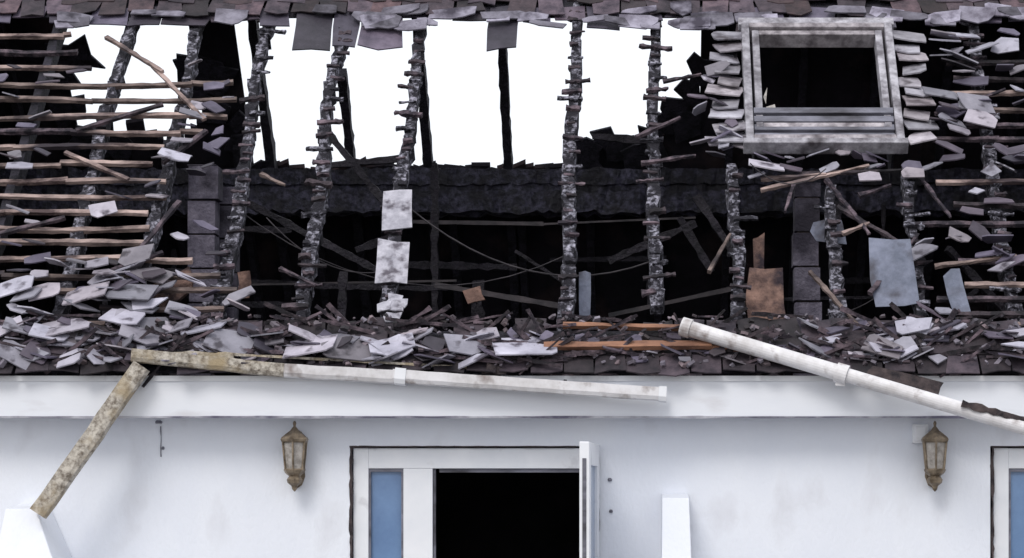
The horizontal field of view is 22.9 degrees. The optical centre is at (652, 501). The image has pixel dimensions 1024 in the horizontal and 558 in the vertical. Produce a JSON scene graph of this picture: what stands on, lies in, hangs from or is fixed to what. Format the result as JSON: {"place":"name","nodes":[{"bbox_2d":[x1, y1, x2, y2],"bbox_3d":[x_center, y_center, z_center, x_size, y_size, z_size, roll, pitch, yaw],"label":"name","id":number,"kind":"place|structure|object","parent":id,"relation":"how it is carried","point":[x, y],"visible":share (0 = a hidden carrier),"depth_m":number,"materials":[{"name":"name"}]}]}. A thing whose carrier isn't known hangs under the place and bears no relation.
{"place":"outdoors","nodes":[
{"label":"outdoors","id":0,"kind":"place"},
{"bbox_2d":[63,18,700,167],"label":"sky","id":1,"kind":"structure","parent":0,"point":[463,77],"materials":[{"name":"white"}]},
{"bbox_2d":[0,317,1023,376],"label":"eaves slates","id":2,"kind":"object","parent":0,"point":[952,364],"visible":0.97,"depth_m":15.73,"materials":[{"name":"grey stone"}]},
{"bbox_2d":[0,9,1023,337],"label":"burnt roof battens","id":3,"kind":"object","parent":2,"relation":"on","point":[850,211],"visible":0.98,"depth_m":16.96,"materials":[{"name":"black wood"}]},
{"bbox_2d":[0,24,67,255],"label":"rafters under slates","id":4,"kind":"object","parent":3,"relation":"on","point":[35,108],"visible":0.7,"depth_m":17.48,"materials":[{"name":"black wood"}]},
{"bbox_2d":[11,331,1021,373],"bbox_3d":[-1.250,-0.941,15.937,8.700,0.283,0.332,0,0,0],"label":"eaves boarding","id":5,"kind":"object","parent":4,"relation":"on","point":[162,369],"visible":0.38,"depth_m":15.79,"materials":[{"name":"brown wood"}]},
{"bbox_2d":[0,5,1023,51],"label":"hanging top slates","id":6,"kind":"object","parent":3,"relation":"attached to","point":[313,31],"visible":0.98,"depth_m":18.38,"materials":[{"name":"grey stone"}]},
{"bbox_2d":[11,0,1007,17],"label":"ridge boarding","id":7,"kind":"object","parent":6,"relation":"on","point":[827,3],"visible":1,"depth_m":18.57,"materials":[{"name":"black wood"}]},
{"bbox_2d":[54,1,1023,30],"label":"broken top slates","id":8,"kind":"object","parent":6,"relation":"on","point":[387,18],"visible":1,"depth_m":18.35,"materials":[{"name":"grey stone"}]},
{"bbox_2d":[0,0,1023,16],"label":"ridge slates","id":9,"kind":"object","parent":8,"relation":"on","point":[195,8],"visible":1,"depth_m":18.49,"materials":[{"name":"grey stone"}]},
{"bbox_2d":[579,219,970,318],"bbox_3d":[0.840,-1.515,16.647,2.594,0.760,0.607,0,0,12],"label":"hanging blue grey sheet","id":10,"kind":"object","parent":3,"relation":"attached to","point":[891,262],"visible":0.85,"depth_m":16.29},
{"bbox_2d":[0,28,1023,420],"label":"slate debris","id":11,"kind":"object","parent":2,"relation":"on","point":[76,332],"visible":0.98,"depth_m":15.90,"materials":[{"name":"grey stone"}]},
{"bbox_2d":[705,30,938,144],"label":"side slates","id":12,"kind":"object","parent":11,"relation":"on","point":[918,120],"visible":1,"depth_m":17.69,"materials":[{"name":"grey stone"}]},
{"bbox_2d":[544,322,737,351],"bbox_3d":[0.001,-1.029,15.840,1.360,0.212,0.228,0,0,0],"label":"split eaves board","id":13,"kind":"object","parent":2,"relation":"on","point":[651,345],"visible":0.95,"depth_m":15.75,"materials":[{"name":"brown wood"}]},
{"bbox_2d":[678,317,1023,434],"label":"fallen downpipe","id":14,"kind":"object","parent":2,"relation":"attached to","point":[840,374],"visible":1,"depth_m":15.56,"materials":[{"name":"white plastic"}]},
{"label":"ground","id":15,"kind":"structure","parent":0,"visible":0},
{"bbox_2d":[0,504,71,557],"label":"white buttress wall","id":16,"kind":"structure","parent":15,"relation":"on","point":[27,531],"depth_m":15.60,"materials":[{"name":"white paint"}]},
{"bbox_2d":[0,418,1023,557],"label":"front wall","id":17,"kind":"structure","parent":15,"relation":"on","point":[751,487],"depth_m":16.00,"materials":[{"name":"white paint"}]},
{"bbox_2d":[281,421,308,491],"bbox_3d":[-2.251,-0.284,15.887,0.165,0.445,0.225,0,0,0],"label":"wall lantern","id":18,"kind":"object","parent":17,"relation":"attached to","point":[294,440],"depth_m":15.83,"materials":[{"name":"gold metal"}]},
{"bbox_2d":[155,420,612,512],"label":"wall fixings","id":19,"kind":"structure","parent":17,"relation":"attached to","point":[160,422],"depth_m":15.99,"materials":[{"name":"black metal"}]},
{"bbox_2d":[349,446,575,557],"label":"burnt seal","id":20,"kind":"object","parent":17,"relation":"attached to","point":[351,500],"visible":1,"depth_m":16.00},
{"bbox_2d":[353,448,578,557],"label":"frame","id":21,"kind":"object","parent":17,"relation":"attached to","point":[417,465],"visible":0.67,"depth_m":16.03,"materials":[{"name":"white plastic"}]},
{"bbox_2d":[371,472,400,557],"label":"sidelight glass","id":22,"kind":"object","parent":21,"relation":"attached to","point":[385,514],"visible":1,"depth_m":16.07,"materials":[{"name":"blue glass"}]},
{"bbox_2d":[369,469,402,557],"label":"glazing bead","id":23,"kind":"object","parent":21,"relation":"attached to","point":[385,470],"visible":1,"depth_m":16.04,"materials":[{"name":"plastic"}]},
{"bbox_2d":[433,469,578,557],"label":"rebate","id":24,"kind":"object","parent":21,"relation":"attached to","point":[491,471],"visible":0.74,"depth_m":16.05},
{"bbox_2d":[579,442,598,557],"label":"door leaf","id":25,"kind":"object","parent":21,"relation":"attached to","point":[589,451],"visible":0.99,"depth_m":15.13,"materials":[{"name":"white plastic"}]},
{"bbox_2d":[582,458,594,557],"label":"door","id":26,"kind":"structure","parent":25,"relation":"attached to","point":[584,509],"depth_m":15.12,"materials":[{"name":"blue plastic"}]},
{"bbox_2d":[0,381,1023,416],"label":"fascia board","id":27,"kind":"object","parent":17,"relation":"attached to","point":[353,398],"visible":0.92,"depth_m":15.75,"materials":[{"name":"white wood"}]},
{"bbox_2d":[30,348,666,518],"bbox_3d":[-1.868,-0.419,15.627,3.918,1.057,0.260,0,0,0],"label":"fallen gutter","id":28,"kind":"object","parent":27,"relation":"attached to","point":[46,502],"visible":1,"depth_m":15.60,"materials":[{"name":"white plastic"}]},
{"bbox_2d":[0,376,1023,380],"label":"fascia top trim","id":29,"kind":"structure","parent":27,"relation":"attached to","point":[559,378],"depth_m":15.74,"materials":[{"name":"wood"}]},
{"bbox_2d":[0,416,1023,418],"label":"fascia edge grime","id":30,"kind":"object","parent":27,"relation":"attached to","point":[456,417],"visible":0.93,"depth_m":15.74,"materials":[{"name":"grey paint"}]},
{"bbox_2d":[599,493,599,531],"bbox_3d":[-0.347,0.205,15.991,0.036,0.993,0.033,0,0,0],"label":"sooty edge","id":31,"kind":"object","parent":17,"relation":"attached to","point":[599,514],"visible":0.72,"depth_m":15.98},
{"bbox_2d":[912,424,927,442],"bbox_3d":[1.697,-0.428,15.970,0.100,0.120,0.057,0,0,0],"label":"junction box","id":32,"kind":"object","parent":17,"relation":"attached to","point":[919,431],"visible":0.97,"depth_m":15.94,"materials":[{"name":"white plastic"}]},
{"bbox_2d":[921,421,948,491],"bbox_3d":[1.779,-0.284,15.887,0.165,0.445,0.225,0,0,0],"label":"wall lantern","id":33,"kind":"object","parent":17,"relation":"attached to","point":[934,439],"depth_m":15.83,"materials":[{"name":"gold metal"}]},
{"bbox_2d":[990,446,1023,557],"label":"burnt seal","id":34,"kind":"object","parent":17,"relation":"attached to","point":[992,495],"visible":1,"depth_m":16.00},
{"bbox_2d":[993,448,1023,557],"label":"frame","id":35,"kind":"object","parent":17,"relation":"attached to","point":[1005,460],"visible":1,"depth_m":16.03,"materials":[{"name":"white plastic"}]},
{"bbox_2d":[1009,469,1023,557],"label":"glazing bead","id":36,"kind":"object","parent":35,"relation":"attached to","point":[1016,470],"visible":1,"depth_m":16.04,"materials":[{"name":"grey plastic"}]},
{"bbox_2d":[1011,472,1023,557],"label":"sidelight glass","id":37,"kind":"object","parent":35,"relation":"attached to","point":[1017,514],"visible":1,"depth_m":16.07,"materials":[{"name":"blue glass"}]},
{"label":"attic floor","id":38,"kind":"structure","parent":17,"relation":"on","visible":0},
{"bbox_2d":[188,165,821,375],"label":"block piers","id":39,"kind":"structure","parent":38,"relation":"on","point":[216,212],"depth_m":17.25,"materials":[{"name":"concrete"}]},
{"bbox_2d":[191,197,818,303],"bbox_3d":[-1.014,-1.471,17.275,4.301,1.622,0.154,0,0,1],"label":"pier mortar","id":40,"kind":"object","parent":39,"relation":"attached to","point":[797,266],"visible":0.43,"depth_m":17.15,"materials":[{"name":"grey concrete"}]},
{"bbox_2d":[22,133,1023,375],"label":"collapsed timbers","id":41,"kind":"object","parent":38,"relation":"on","point":[435,265],"visible":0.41,"depth_m":18.58,"materials":[{"name":"black wood"}]},
{"bbox_2d":[251,217,746,316],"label":"sooted pipes","id":42,"kind":"object","parent":41,"relation":"on","point":[523,299],"visible":0.81,"depth_m":18.59,"materials":[{"name":"black metal"}]},
{"bbox_2d":[52,1,1023,340],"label":"charred rafters","id":43,"kind":"object","parent":38,"relation":"on","point":[318,223],"visible":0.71,"depth_m":17.04,"materials":[{"name":"black wood"}]},
{"bbox_2d":[375,189,411,322],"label":"stranded slates","id":44,"kind":"object","parent":43,"relation":"on","point":[392,261],"visible":1,"depth_m":16.43,"materials":[{"name":"white stone"}]},
{"bbox_2d":[152,233,784,319],"bbox_3d":[-1.217,-1.436,16.981,4.186,0.743,1.330,0,0,0],"label":"hanging scorched board","id":45,"kind":"object","parent":43,"relation":"hanging from","point":[765,293],"visible":0.77,"depth_m":16.41,"materials":[{"name":"wood"}]},
{"bbox_2d":[246,163,915,315],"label":"dangling cables","id":46,"kind":"object","parent":43,"relation":"hanging from","point":[421,217],"visible":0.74,"depth_m":17.00,"materials":[{"name":"black rubber"}]},
{"bbox_2d":[202,0,1021,335],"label":"batten stubs","id":47,"kind":"object","parent":43,"relation":"attached to","point":[295,306],"visible":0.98,"depth_m":17.06,"materials":[{"name":"black wood"}]},
{"bbox_2d":[116,321,1023,375],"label":"charred rubble","id":48,"kind":"object","parent":38,"relation":"on","point":[263,325],"depth_m":17.57,"materials":[{"name":"black wood"}]},
{"bbox_2d":[661,493,690,557],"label":"white buttress wall","id":49,"kind":"structure","parent":15,"relation":"on","point":[675,535],"depth_m":15.58,"materials":[{"name":"white paint"}]},
{"bbox_2d":[377,447,1021,557],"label":"door frame","id":50,"kind":"object","parent":15,"relation":"on","point":[507,515],"depth_m":19.20,"materials":[{"name":"paint"}]},
{"bbox_3d":[-1.000,0.500,21.375,13.200,2.800,0.250,0,0,0],"label":"rear wall","id":51,"kind":"object","parent":15,"relation":"on","visible":0},
{"bbox_2d":[0,18,1023,375],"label":"rafters","id":52,"kind":"object","parent":51,"relation":"on","point":[514,236],"visible":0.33,"depth_m":20.22,"materials":[{"name":"black wood"}]},
{"bbox_2d":[44,34,714,169],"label":"charred felt scraps","id":53,"kind":"object","parent":52,"relation":"on","point":[687,126],"visible":0.59,"depth_m":19.52,"materials":[{"name":"black fabric"}]},
{"bbox_2d":[0,18,1023,375],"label":"roof boards","id":54,"kind":"object","parent":52,"relation":"on","point":[838,76],"visible":0.12,"depth_m":20.41,"materials":[{"name":"black wood"}]},
{"bbox_2d":[741,22,904,137],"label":"roof window","id":55,"kind":"structure","parent":54,"relation":"in","point":[747,28],"depth_m":17.84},
{"bbox_2d":[750,43,893,182],"bbox_3d":[1.185,-2.768,17.909,0.965,1.099,1.099,0,0,0],"label":"reveal lining","id":56,"kind":"object","parent":55,"relation":"attached to","point":[890,158],"visible":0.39,"depth_m":17.57,"materials":[{"name":"black wood"}]},
{"bbox_2d":[751,30,891,126],"bbox_3d":[1.185,-2.945,17.803,0.935,0.897,0.897,0,0,0],"label":"sash","id":57,"kind":"object","parent":56,"relation":"attached to","point":[817,39],"visible":0.78,"depth_m":18.14,"materials":[{"name":"grey wood"}]},
{"bbox_2d":[763,89,775,107],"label":"glass shards","id":58,"kind":"object","parent":57,"relation":"in","point":[764,97],"visible":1,"depth_m":17.67,"materials":[{"name":"glass"}]},
{"bbox_2d":[738,18,908,153],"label":"cover strips","id":59,"kind":"object","parent":55,"relation":"attached to","point":[833,145],"visible":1,"depth_m":17.21,"materials":[{"name":"grey metal"}]},
{"bbox_2d":[753,108,894,134],"bbox_3d":[1.185,-2.591,17.401,0.965,0.275,0.229,0,0,0],"label":"bottom flashing","id":60,"kind":"object","parent":55,"relation":"on","point":[823,115],"visible":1,"depth_m":17.39,"materials":[{"name":"grey metal"}]},
{"bbox_2d":[0,167,1023,218],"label":"purlin","id":61,"kind":"object","parent":52,"relation":"attached to","point":[605,193],"visible":0.68,"depth_m":19.66,"materials":[{"name":"black wood"}]}
]}

